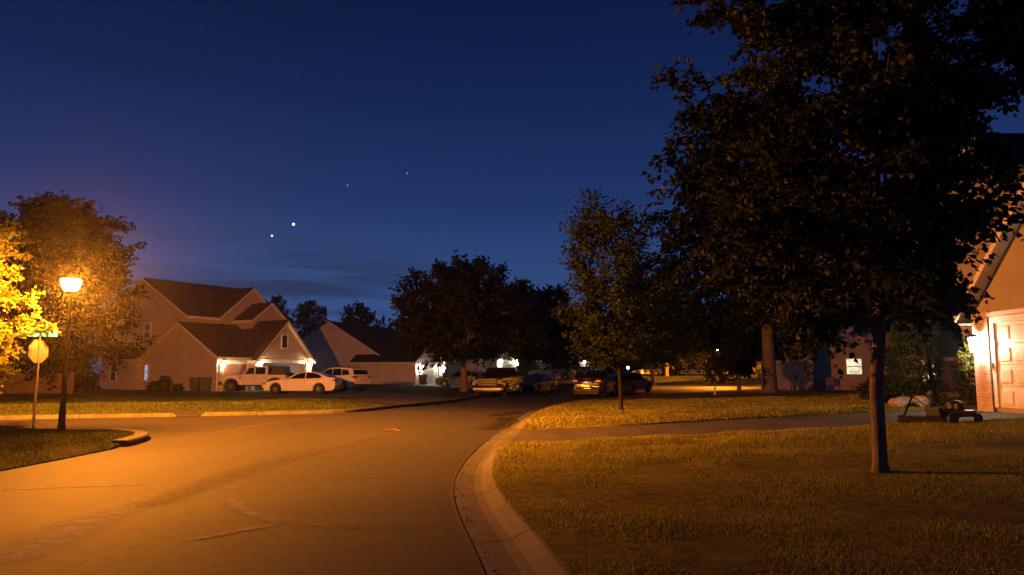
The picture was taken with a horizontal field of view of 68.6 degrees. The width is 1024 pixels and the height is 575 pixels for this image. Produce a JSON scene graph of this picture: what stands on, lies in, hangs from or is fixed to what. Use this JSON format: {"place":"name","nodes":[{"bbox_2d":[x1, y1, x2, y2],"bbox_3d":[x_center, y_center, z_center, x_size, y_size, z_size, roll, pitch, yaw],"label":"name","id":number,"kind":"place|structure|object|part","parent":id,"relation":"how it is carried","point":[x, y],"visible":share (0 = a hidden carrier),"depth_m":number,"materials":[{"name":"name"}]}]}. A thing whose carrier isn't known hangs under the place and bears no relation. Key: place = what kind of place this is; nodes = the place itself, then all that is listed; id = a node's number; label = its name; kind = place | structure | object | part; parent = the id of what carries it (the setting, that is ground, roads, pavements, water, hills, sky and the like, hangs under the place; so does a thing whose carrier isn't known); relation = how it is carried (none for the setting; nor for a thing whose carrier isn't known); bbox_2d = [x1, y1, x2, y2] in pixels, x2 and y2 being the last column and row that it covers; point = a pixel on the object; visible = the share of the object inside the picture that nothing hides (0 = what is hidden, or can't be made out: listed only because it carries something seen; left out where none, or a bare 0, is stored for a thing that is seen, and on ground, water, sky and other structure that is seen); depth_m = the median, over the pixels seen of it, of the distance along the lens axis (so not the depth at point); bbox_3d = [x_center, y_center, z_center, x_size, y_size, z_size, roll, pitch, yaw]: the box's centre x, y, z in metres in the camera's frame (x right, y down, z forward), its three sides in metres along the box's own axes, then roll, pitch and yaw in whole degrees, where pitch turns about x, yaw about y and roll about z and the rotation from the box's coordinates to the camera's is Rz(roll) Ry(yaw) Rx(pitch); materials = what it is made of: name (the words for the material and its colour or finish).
{"place":"outdoors","nodes":[
{"label":"outdoors","id":0,"kind":"place"},
{"bbox_2d":[0,427,134,470],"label":"corner lawn","id":1,"kind":"structure","parent":0,"point":[63,451],"depth_m":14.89,"materials":[{"name":"green plant"}]},
{"bbox_2d":[0,203,63,396],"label":"roadside tree","id":2,"kind":"object","parent":1,"relation":"on","point":[6,298],"visible":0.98,"depth_m":21.09,"materials":[{"name":"yellow plant"}]},
{"bbox_2d":[22,321,57,427],"bbox_3d":[-13.180,2.477,20.803,0.677,3.050,0.642,-2,-7,14],"label":"street sign","id":3,"kind":"object","parent":1,"relation":"on","point":[38,351],"visible":0.95,"depth_m":20.84,"materials":[{"name":"metal"}]},
{"bbox_2d":[57,273,81,428],"bbox_3d":[-12.020,1.738,20.233,0.500,4.290,0.492,0,-6,0],"label":"street lamp","id":4,"kind":"object","parent":1,"relation":"on","point":[62,411],"visible":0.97,"depth_m":20.17,"materials":[{"name":"black metal"}]},
{"bbox_2d":[226,390,461,404],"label":"driveway","id":5,"kind":"structure","parent":0,"point":[392,398],"depth_m":43.20,"materials":[{"name":"concrete"}]},
{"bbox_2d":[218,366,293,391],"bbox_3d":[-17.945,6.440,52.913,4.950,1.824,2.269,0,-6,-2],"label":"off road vehicle","id":6,"kind":"object","parent":5,"relation":"on","point":[255,375],"visible":0.72,"depth_m":52.16,"materials":[{"name":"paint"}]},
{"bbox_3d":[-18.264,5.800,52.218,0.620,0.460,0.080,0,-6,-2],"label":"side window","id":7,"kind":"part","parent":6,"relation":"part of","materials":[{"name":"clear glass"}]},
{"bbox_3d":[-17.514,5.803,52.244,0.680,0.460,0.080,0,-6,-2],"label":"side window","id":8,"kind":"part","parent":6,"relation":"part of","materials":[{"name":"black glass"}]},
{"bbox_2d":[262,372,342,393],"bbox_3d":[-13.455,6.123,48.218,4.830,1.430,2.229,-1,-6,5],"label":"parked sedan","id":9,"kind":"object","parent":5,"relation":"on","point":[319,382],"visible":1,"depth_m":47.37,"materials":[{"name":"white paint"}]},
{"bbox_3d":[-13.613,5.586,47.564,1.040,0.380,0.180,-1,-6,5],"label":"side window","id":10,"kind":"part","parent":9,"relation":"part of","materials":[{"name":"black glass"}]},
{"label":"side window","id":11,"kind":"part","parent":9,"relation":"part of","materials":[{"name":"black glass"}]},
{"bbox_2d":[312,366,370,391],"bbox_3d":[-12.591,6.588,53.997,4.900,1.802,2.319,-4,-7,30],"label":"parked suv","id":12,"kind":"object","parent":5,"relation":"on","point":[358,379],"visible":0.53,"depth_m":52.71,"materials":[{"name":"white paint"}]},
{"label":"side window","id":13,"kind":"part","parent":12,"relation":"part of","materials":[{"name":"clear glass"}]},
{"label":"side window","id":14,"kind":"part","parent":12,"relation":"part of","materials":[{"name":"black glass"}]},
{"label":"side window","id":15,"kind":"part","parent":12,"relation":"part of","materials":[{"name":"black glass"}]},
{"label":"rear window","id":16,"kind":"part","parent":12,"relation":"part of","materials":[{"name":"black glass"}]},
{"bbox_2d":[0,383,760,574],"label":"road","id":17,"kind":"structure","parent":0,"point":[359,507],"depth_m":9.88,"materials":[{"name":"grey asphalt"}]},
{"bbox_2d":[6,484,135,489],"bbox_3d":[-6.228,2.789,10.490,2.158,0.001,0.224,2,-7,-17],"label":"road marking","id":18,"kind":"object","parent":17,"relation":"on","point":[70,486],"visible":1,"depth_m":10.53,"materials":[{"name":"grey"}]},
{"bbox_2d":[0,500,151,560],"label":"road marking","id":19,"kind":"object","parent":17,"relation":"on","point":[64,530],"visible":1,"depth_m":7.50,"materials":[{"name":"grey"}]},
{"bbox_2d":[102,428,148,445],"bbox_3d":[-9.319,3.653,18.208,0.949,0.236,4.278,4,-8,-31],"label":"kerb corner","id":20,"kind":"object","parent":17,"relation":"on","point":[138,436],"visible":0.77,"depth_m":17.21,"materials":[{"name":"concrete"}]},
{"bbox_2d":[197,525,269,538],"bbox_3d":[-2.800,2.456,7.550,0.220,0.001,1.108,-5,-8,38],"label":"road marking","id":21,"kind":"object","parent":17,"relation":"on","point":[223,533],"visible":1,"depth_m":7.50,"materials":[{"name":"grey"}]},
{"bbox_2d":[224,498,276,521],"bbox_3d":[-3.088,2.594,8.760,0.377,0.001,2.094,5,-8,-37],"label":"road marking","id":22,"kind":"object","parent":17,"relation":"on","point":[237,505],"visible":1,"depth_m":8.64,"materials":[{"name":"grey"}]},
{"bbox_2d":[147,436,369,504],"bbox_3d":[-4.126,3.197,14.117,0.946,0.001,10.601,-1,-6,5],"label":"road marking","id":23,"kind":"object","parent":17,"relation":"on","point":[189,488],"visible":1,"depth_m":11.63,"materials":[{"name":"grey"}]},
{"bbox_2d":[0,384,760,419],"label":"kerb","id":24,"kind":"structure","parent":17,"relation":"on","point":[117,415],"depth_m":28.26,"materials":[{"name":"concrete"}]},
{"bbox_2d":[174,412,202,416],"bbox_3d":[-11.766,4.613,27.260,1.000,0.146,0.800,2,-7,-20],"label":"storm drain","id":25,"kind":"object","parent":24,"relation":"in","point":[188,414],"visible":1,"depth_m":27.31,"materials":[{"name":"concrete"}]},
{"bbox_2d":[473,368,523,396],"bbox_3d":[-0.837,6.265,49.743,2.409,1.910,6.060,-2,-7,14],"label":"pickup truck","id":26,"kind":"object","parent":17,"relation":"on","point":[504,381],"visible":1,"depth_m":48.13,"materials":[{"name":"brown paint"}]},
{"bbox_2d":[486,417,516,428],"bbox_3d":[-0.196,4.295,23.823,1.407,0.001,6.140,-1,-6,7],"label":"road marking","id":27,"kind":"object","parent":17,"relation":"on","point":[507,419],"visible":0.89,"depth_m":23.93,"materials":[{"name":"black"}]},
{"bbox_2d":[450,404,556,574],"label":"road seam","id":28,"kind":"object","parent":17,"relation":"on","point":[473,553],"visible":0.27,"depth_m":7.99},
{"bbox_2d":[488,412,519,415],"bbox_3d":[-0.186,4.868,28.903,1.092,0.001,3.640,-3,-7,23],"label":"road marking","id":29,"kind":"object","parent":17,"relation":"on","point":[503,414],"visible":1,"depth_m":28.43,"materials":[{"name":"black"}]},
{"bbox_2d":[515,374,554,393],"bbox_3d":[1.748,7.319,56.934,2.229,1.430,4.830,-3,-7,22],"label":"parked hatchback","id":30,"kind":"object","parent":17,"relation":"on","point":[537,383],"visible":0.75,"depth_m":56.16,"materials":[{"name":"brown paint"}]},
{"bbox_2d":[454,390,726,574],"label":"kerb","id":31,"kind":"structure","parent":17,"relation":"on","point":[511,541],"depth_m":7.81,"materials":[{"name":"concrete"}]},
{"bbox_2d":[455,409,537,571],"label":"leaf litter","id":32,"kind":"object","parent":31,"relation":"on","point":[469,489],"visible":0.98,"depth_m":9.63,"materials":[{"name":"brown plant"}]},
{"bbox_2d":[572,369,615,397],"bbox_3d":[5.347,6.135,48.207,2.339,1.823,4.575,-2,-7,20],"label":"parked suv","id":33,"kind":"object","parent":17,"relation":"on","point":[601,382],"visible":0.99,"depth_m":46.33,"materials":[{"name":"black paint"}]},
{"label":"rear window","id":34,"kind":"part","parent":33,"relation":"part of","materials":[{"name":"black glass"}]},
{"bbox_2d":[594,375,636,395],"bbox_3d":[7.253,6.893,53.166,2.229,1.430,4.830,-4,-7,30],"label":"parked sedan","id":35,"kind":"object","parent":17,"relation":"on","point":[630,386],"visible":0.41,"depth_m":52.73,"materials":[{"name":"black paint"}]},
{"bbox_2d":[610,372,652,392],"bbox_3d":[9.144,7.378,58.131,2.239,1.582,4.676,-5,-8,36],"label":"parked hatchback","id":36,"kind":"object","parent":17,"relation":"on","point":[641,382],"visible":0.34,"depth_m":57.53,"materials":[{"name":"blue paint"}]},
{"bbox_2d":[0,375,760,414],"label":"lawn","id":37,"kind":"structure","parent":0,"point":[406,389],"depth_m":43.58,"materials":[{"name":"green plant"}]},
{"bbox_2d":[0,372,73,393],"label":"wooden fence","id":38,"kind":"object","parent":37,"relation":"on","point":[24,386],"visible":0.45,"depth_m":49.94,"materials":[{"name":"brown wood"}]},
{"bbox_2d":[0,188,159,391],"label":"shade tree","id":39,"kind":"object","parent":37,"relation":"on","point":[80,250],"visible":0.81,"depth_m":51.78,"materials":[{"name":"green plant"}]},
{"bbox_2d":[145,380,160,390],"bbox_3d":[-27.616,7.635,57.982,1.248,1.063,1.248,-4,-8,31],"label":"shrub","id":40,"kind":"object","parent":37,"relation":"on","point":[150,386],"visible":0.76,"depth_m":57.74,"materials":[{"name":"green plant"}]},
{"bbox_2d":[156,375,172,390],"bbox_3d":[-26.717,7.421,57.611,1.218,1.401,1.248,6,-9,-43],"label":"shrub","id":41,"kind":"object","parent":37,"relation":"on","point":[166,381],"visible":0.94,"depth_m":57.50,"materials":[{"name":"green plant"}]},
{"bbox_2d":[171,383,184,390],"bbox_3d":[-25.344,7.647,56.913,0.964,0.798,0.936,4,-8,-33],"label":"shrub","id":42,"kind":"object","parent":37,"relation":"on","point":[180,387],"visible":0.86,"depth_m":56.82,"materials":[{"name":"green plant"}]},
{"bbox_2d":[0,396,387,414],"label":"grass","id":43,"kind":"structure","parent":37,"relation":"on","point":[148,403],"depth_m":32.16,"materials":[{"name":"green plant"}]},
{"bbox_2d":[189,377,199,390],"bbox_3d":[-23.357,7.137,55.187,0.714,1.083,0.880,2,-7,-14],"label":"wheelie bin","id":44,"kind":"object","parent":37,"relation":"on","point":[194,382],"visible":0.91,"depth_m":54.85,"materials":[{"name":"plastic"}]},
{"bbox_2d":[200,377,210,390],"bbox_3d":[-22.461,7.109,54.938,0.714,1.083,0.880,2,-7,-20],"label":"wheelie bin","id":45,"kind":"object","parent":37,"relation":"on","point":[205,383],"visible":1,"depth_m":54.61,"materials":[{"name":"plastic"}]},
{"bbox_2d":[99,277,316,390],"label":"tan house","id":46,"kind":"structure","parent":37,"relation":"on","point":[216,334],"depth_m":60.73,"materials":[{"name":"beige paint"}]},
{"bbox_2d":[109,361,117,381],"bbox_3d":[-32.757,6.891,61.609,0.930,1.680,0.075,-4,-7,30],"label":"window","id":47,"kind":"structure","parent":46,"relation":"in","point":[113,374],"depth_m":61.62,"materials":[{"name":"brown glass"}]},
{"bbox_2d":[143,364,148,380],"bbox_3d":[-29.150,6.783,59.758,0.560,1.380,0.075,-4,-7,30],"label":"window","id":48,"kind":"structure","parent":46,"relation":"in","point":[146,366],"depth_m":59.79,"materials":[{"name":"blue"}]},
{"bbox_2d":[143,323,151,338],"bbox_3d":[-30.079,3.595,61.824,0.980,1.330,0.075,-4,-7,30],"label":"window","id":49,"kind":"structure","parent":46,"relation":"in","point":[147,326],"depth_m":61.87,"materials":[{"name":"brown glass"}]},
{"bbox_2d":[223,364,246,390],"bbox_3d":[-21.080,6.872,56.986,0.052,2.088,2.200,-4,-7,30],"label":"garage door","id":50,"kind":"structure","parent":46,"relation":"in","point":[229,369],"depth_m":57.01,"materials":[{"name":"white metal"}]},
{"bbox_2d":[281,334,288,348],"bbox_3d":[-18.386,4.374,60.706,0.075,1.180,0.730,-4,-7,30],"label":"window","id":51,"kind":"structure","parent":46,"relation":"in","point":[284,337],"depth_m":60.71,"materials":[{"name":"black glass"}]},
{"bbox_2d":[270,294,290,316],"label":"background tree","id":52,"kind":"object","parent":37,"relation":"on","point":[277,301],"visible":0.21,"depth_m":92.36,"materials":[{"name":"green plant"}]},
{"bbox_2d":[289,299,329,338],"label":"background tree","id":53,"kind":"object","parent":37,"relation":"on","point":[307,309],"visible":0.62,"depth_m":99.12,"materials":[{"name":"green plant"}]},
{"bbox_2d":[322,306,327,321],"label":"spruce tree","id":54,"kind":"object","parent":37,"relation":"on","point":[324,312],"visible":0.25,"depth_m":104.20,"materials":[{"name":"green plant"}]},
{"bbox_2d":[338,300,381,326],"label":"background tree","id":55,"kind":"object","parent":37,"relation":"on","point":[365,316],"visible":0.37,"depth_m":111.36,"materials":[{"name":"green plant"}]},
{"bbox_2d":[302,321,445,384],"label":"pale house","id":56,"kind":"structure","parent":37,"relation":"on","point":[373,351],"depth_m":81.35,"materials":[{"name":"white"}]},
{"bbox_2d":[421,364,436,382],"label":"garage door","id":57,"kind":"structure","parent":56,"relation":"in","point":[432,372],"depth_m":81.21,"materials":[{"name":"white metal"}]},
{"bbox_2d":[386,317,412,336],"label":"background tree","id":58,"kind":"object","parent":37,"relation":"on","point":[392,324],"visible":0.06,"depth_m":111.93,"materials":[{"name":"green plant"}]},
{"bbox_2d":[383,250,552,391],"bbox_3d":[-3.627,2.632,55.478,11.490,10.365,14.291,1,-7,-13],"label":"maple tree","id":59,"kind":"object","parent":37,"relation":"on","point":[460,300],"visible":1,"depth_m":53.12,"materials":[{"name":"green plant"}]},
{"bbox_2d":[443,342,518,375],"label":"garage house","id":60,"kind":"structure","parent":37,"relation":"on","point":[450,369],"depth_m":98.28,"materials":[{"name":"beige"}]},
{"bbox_2d":[502,361,512,367],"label":"garage door","id":61,"kind":"structure","parent":60,"relation":"in","point":[506,364],"depth_m":99.08,"materials":[{"name":"white metal"}]},
{"bbox_2d":[514,362,539,376],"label":"shrub","id":62,"kind":"object","parent":37,"relation":"on","point":[523,368],"visible":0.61,"depth_m":91.52,"materials":[{"name":"green plant"}]},
{"bbox_2d":[495,290,564,369],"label":"birch tree","id":63,"kind":"object","parent":37,"relation":"on","point":[509,354],"visible":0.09,"depth_m":91.13,"materials":[{"name":"green plant"}]},
{"bbox_2d":[513,283,590,385],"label":"backyard tree","id":64,"kind":"object","parent":37,"relation":"on","point":[554,355],"visible":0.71,"depth_m":74.16,"materials":[{"name":"green plant"}]},
{"bbox_2d":[533,348,602,369],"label":"dim house","id":65,"kind":"structure","parent":37,"relation":"on","point":[544,365],"depth_m":107.85,"materials":[{"name":"grey"}]},
{"bbox_2d":[631,367,662,374],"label":"parked sedan","id":66,"kind":"object","parent":37,"relation":"on","point":[657,371],"visible":0.65,"depth_m":116.40,"materials":[{"name":"silver paint"}]},
{"bbox_2d":[602,279,698,385],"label":"verge tree","id":67,"kind":"object","parent":37,"relation":"on","point":[675,344],"visible":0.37,"depth_m":81.67,"materials":[{"name":"green plant"}]},
{"bbox_2d":[619,266,714,375],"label":"background tree","id":68,"kind":"object","parent":37,"relation":"on","point":[689,350],"visible":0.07,"depth_m":98.65,"materials":[{"name":"green plant"}]},
{"bbox_2d":[678,366,710,374],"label":"parked sedan","id":69,"kind":"object","parent":37,"relation":"on","point":[691,370],"visible":0.73,"depth_m":116.40,"materials":[{"name":"silver paint"}]},
{"bbox_2d":[751,364,760,377],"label":"shrub","id":70,"kind":"object","parent":37,"relation":"on","point":[757,373],"visible":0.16,"depth_m":93.12,"materials":[{"name":"green plant"}]},
{"bbox_2d":[90,373,760,382],"bbox_3d":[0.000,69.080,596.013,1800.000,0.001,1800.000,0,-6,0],"label":"ground","id":71,"kind":"structure","parent":0,"point":[727,381],"depth_m":140.35,"materials":[{"name":"green plant"}]},
{"bbox_2d":[466,295,951,381],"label":"treeline","id":72,"kind":"object","parent":71,"relation":"on","point":[696,359],"visible":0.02,"depth_m":123.32,"materials":[{"name":"green plant"}]},
{"bbox_2d":[717,256,870,353],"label":"background tree","id":73,"kind":"object","parent":71,"relation":"on","point":[777,340],"visible":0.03,"depth_m":79.97,"materials":[{"name":"green plant"}]},
{"bbox_2d":[417,382,472,388],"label":"driveway beyond","id":74,"kind":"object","parent":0,"point":[452,386],"visible":0.17,"depth_m":75.71,"materials":[{"name":"concrete"}]},
{"bbox_2d":[418,374,427,384],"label":"wheelie bin","id":75,"kind":"object","parent":74,"relation":"on","point":[422,379],"visible":1,"depth_m":75.45,"materials":[{"name":"plastic"}]},
{"bbox_2d":[435,371,483,387],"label":"parked hatchback","id":76,"kind":"object","parent":74,"relation":"on","point":[450,380],"visible":0.66,"depth_m":67.20,"materials":[{"name":"grey paint"}]},
{"bbox_2d":[0,0,1023,372],"label":"sky","id":77,"kind":"structure","parent":0,"point":[215,128],"materials":[{"name":"blue"}]},
{"bbox_2d":[517,376,574,383],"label":"driveway end","id":78,"kind":"structure","parent":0,"point":[561,380],"depth_m":85.44,"materials":[{"name":"concrete"}]},
{"bbox_2d":[528,364,575,379],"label":"parked suv","id":79,"kind":"object","parent":78,"relation":"on","point":[566,375],"visible":0.54,"depth_m":84.96,"materials":[{"name":"silver paint"}]},
{"bbox_2d":[576,367,591,371],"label":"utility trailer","id":80,"kind":"object","parent":78,"relation":"on","point":[583,368],"visible":0.06,"depth_m":86.69,"materials":[{"name":"metal"}]},
{"bbox_2d":[521,389,977,429],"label":"lawn","id":81,"kind":"structure","parent":0,"point":[733,393],"depth_m":24.09,"materials":[{"name":"green plant"}]},
{"bbox_2d":[548,186,693,409],"bbox_3d":[3.848,0.440,26.802,5.171,8.123,5.762,0,-6,0],"label":"young tree","id":82,"kind":"object","parent":81,"relation":"on","point":[596,288],"visible":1,"depth_m":26.29,"materials":[{"name":"green plant"}]},
{"bbox_2d":[694,348,732,394],"bbox_3d":[13.118,5.453,48.134,2.100,3.133,2.302,6,-9,-45],"label":"sapling","id":83,"kind":"object","parent":81,"relation":"on","point":[713,362],"visible":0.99,"depth_m":48.07,"materials":[{"name":"green plant"}]},
{"bbox_2d":[716,332,760,392],"bbox_3d":[16.180,5.355,53.713,3.126,4.630,3.156,0,-6,0],"label":"lawn tree","id":84,"kind":"object","parent":81,"relation":"on","point":[737,354],"visible":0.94,"depth_m":53.17,"materials":[{"name":"green plant"}]},
{"bbox_2d":[634,95,870,392],"bbox_3d":[18.115,-3.212,53.821,17.151,21.617,20.548,-5,-8,36],"label":"tall tree","id":85,"kind":"object","parent":81,"relation":"on","point":[695,306],"visible":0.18,"depth_m":52.78,"materials":[{"name":"green plant"}]},
{"bbox_2d":[824,378,833,389],"bbox_3d":[24.850,7.559,58.813,0.550,0.980,0.520,0,-6,0],"label":"patio chair","id":86,"kind":"object","parent":81,"relation":"on","point":[827,382],"visible":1,"depth_m":58.59,"materials":[{"name":"brown wood"}]},
{"bbox_2d":[755,318,960,389],"bbox_3d":[31.842,5.879,65.237,17.724,6.960,11.738,0,-6,0],"label":"lit window house","id":87,"kind":"structure","parent":81,"relation":"on","point":[854,373],"depth_m":59.84,"materials":[{"name":"beige paint"}]},
{"bbox_2d":[845,358,862,374],"bbox_3d":[27.200,6.283,59.634,1.380,1.380,0.075,0,-6,0],"label":"window","id":88,"kind":"structure","parent":87,"relation":"in","point":[851,367],"depth_m":59.64,"materials":[{"name":"grey"}]},
{"bbox_2d":[803,209,956,382],"bbox_3d":[18.147,0.390,35.930,7.995,9.994,8.806,0,-6,0],"label":"background tree","id":89,"kind":"object","parent":81,"relation":"on","point":[891,314],"visible":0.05,"depth_m":35.69,"materials":[{"name":"green plant"}]},
{"bbox_2d":[852,375,911,402],"bbox_3d":[11.371,3.097,22.972,1.807,1.025,1.429,0,-6,0],"label":"shrub","id":90,"kind":"object","parent":81,"relation":"on","point":[864,391],"visible":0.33,"depth_m":22.86,"materials":[{"name":"green plant"}]},
{"bbox_2d":[889,399,907,407],"bbox_3d":[10.983,3.304,21.311,0.543,0.296,0.442,0,-6,0],"label":"boulder","id":91,"kind":"object","parent":81,"relation":"on","point":[898,403],"visible":0.86,"depth_m":21.18,"materials":[{"name":"grey stone"}]},
{"bbox_2d":[884,315,950,399],"bbox_3d":[11.994,2.127,22.426,1.918,2.719,1.905,0,-6,0],"label":"shrub","id":92,"kind":"object","parent":81,"relation":"on","point":[895,346],"visible":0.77,"depth_m":22.20,"materials":[{"name":"green plant"}]},
{"bbox_2d":[910,403,944,405],"bbox_3d":[11.980,3.402,21.736,2.007,0.157,1.063,0,-6,0],"label":"mulch bed","id":93,"kind":"object","parent":81,"relation":"on","point":[941,404],"visible":0.11,"depth_m":21.30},
{"bbox_2d":[888,396,913,404],"bbox_3d":[11.312,3.321,21.665,0.802,0.402,0.618,0,-6,0],"label":"boulder","id":94,"kind":"object","parent":93,"relation":"on","point":[906,398],"visible":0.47,"depth_m":21.58,"materials":[{"name":"grey stone"}]},
{"bbox_2d":[916,401,927,406],"bbox_3d":[11.598,3.313,21.222,0.323,0.212,0.234,0,-6,0],"label":"boulder","id":95,"kind":"object","parent":93,"relation":"on","point":[918,404],"visible":0.63,"depth_m":21.14,"materials":[{"name":"grey stone"}]},
{"bbox_2d":[912,395,933,405],"bbox_3d":[11.735,3.290,21.468,0.528,0.442,0.502,-6,-9,42],"label":"boulder","id":96,"kind":"object","parent":93,"relation":"on","point":[924,399],"visible":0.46,"depth_m":21.34,"materials":[{"name":"grey stone"}]},
{"bbox_2d":[946,333,976,404],"bbox_3d":[13.063,2.304,20.988,1.538,2.143,1.346,0,-6,0],"label":"shrub","id":97,"kind":"object","parent":81,"relation":"on","point":[962,379],"visible":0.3,"depth_m":20.94,"materials":[{"name":"green plant"}]},
{"bbox_2d":[490,417,1023,574],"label":"lawn","id":98,"kind":"structure","parent":0,"point":[698,560],"depth_m":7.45,"materials":[{"name":"green plant"}]},
{"bbox_2d":[640,0,1023,472],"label":"linden tree","id":99,"kind":"object","parent":98,"relation":"on","point":[906,116],"visible":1,"depth_m":9.13,"materials":[{"name":"green plant"}]},
{"bbox_2d":[896,293,946,422],"bbox_3d":[8.317,1.059,16.058,1.540,3.600,1.100,-4,-7,30],"label":"basketball hoop","id":100,"kind":"object","parent":98,"relation":"on","point":[904,417],"visible":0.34,"depth_m":15.64,"materials":[{"name":"metal"}]},
{"bbox_2d":[911,395,982,423],"bbox_3d":[8.779,2.457,15.223,1.213,0.559,0.650,1,-7,-12],"label":"lawn mower","id":101,"kind":"object","parent":98,"relation":"on","point":[953,411],"visible":0.97,"depth_m":15.03,"materials":[{"name":"black plastic"}]},
{"bbox_2d":[941,133,1023,413],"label":"house","id":102,"kind":"structure","parent":98,"relation":"on","point":[997,334],"depth_m":18.88,"materials":[{"name":"beige paint"}]},
{"bbox_2d":[954,342,974,377],"bbox_3d":[12.135,1.935,20.022,0.486,0.956,0.632,0,-6,0],"label":"shrub","id":103,"kind":"object","parent":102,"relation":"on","point":[961,359],"visible":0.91,"depth_m":19.95,"materials":[{"name":"green plant"}]},
{"bbox_2d":[995,320,1023,408],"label":"garage door","id":104,"kind":"structure","parent":102,"relation":"in","point":[1010,357],"depth_m":18.40,"materials":[{"name":"white metal"}]},
{"bbox_2d":[510,409,1023,442],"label":"driveway","id":105,"kind":"structure","parent":0,"point":[686,428],"depth_m":18.70,"materials":[{"name":"concrete"}]},
{"bbox_2d":[695,415,868,431],"bbox_3d":[6.710,3.375,18.589,3.450,0.188,4.500,0,-6,0],"label":"driveway joint","id":106,"kind":"object","parent":105,"relation":"on","point":[814,415],"visible":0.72,"depth_m":18.91,"materials":[{"name":"grey concrete"}]}
]}

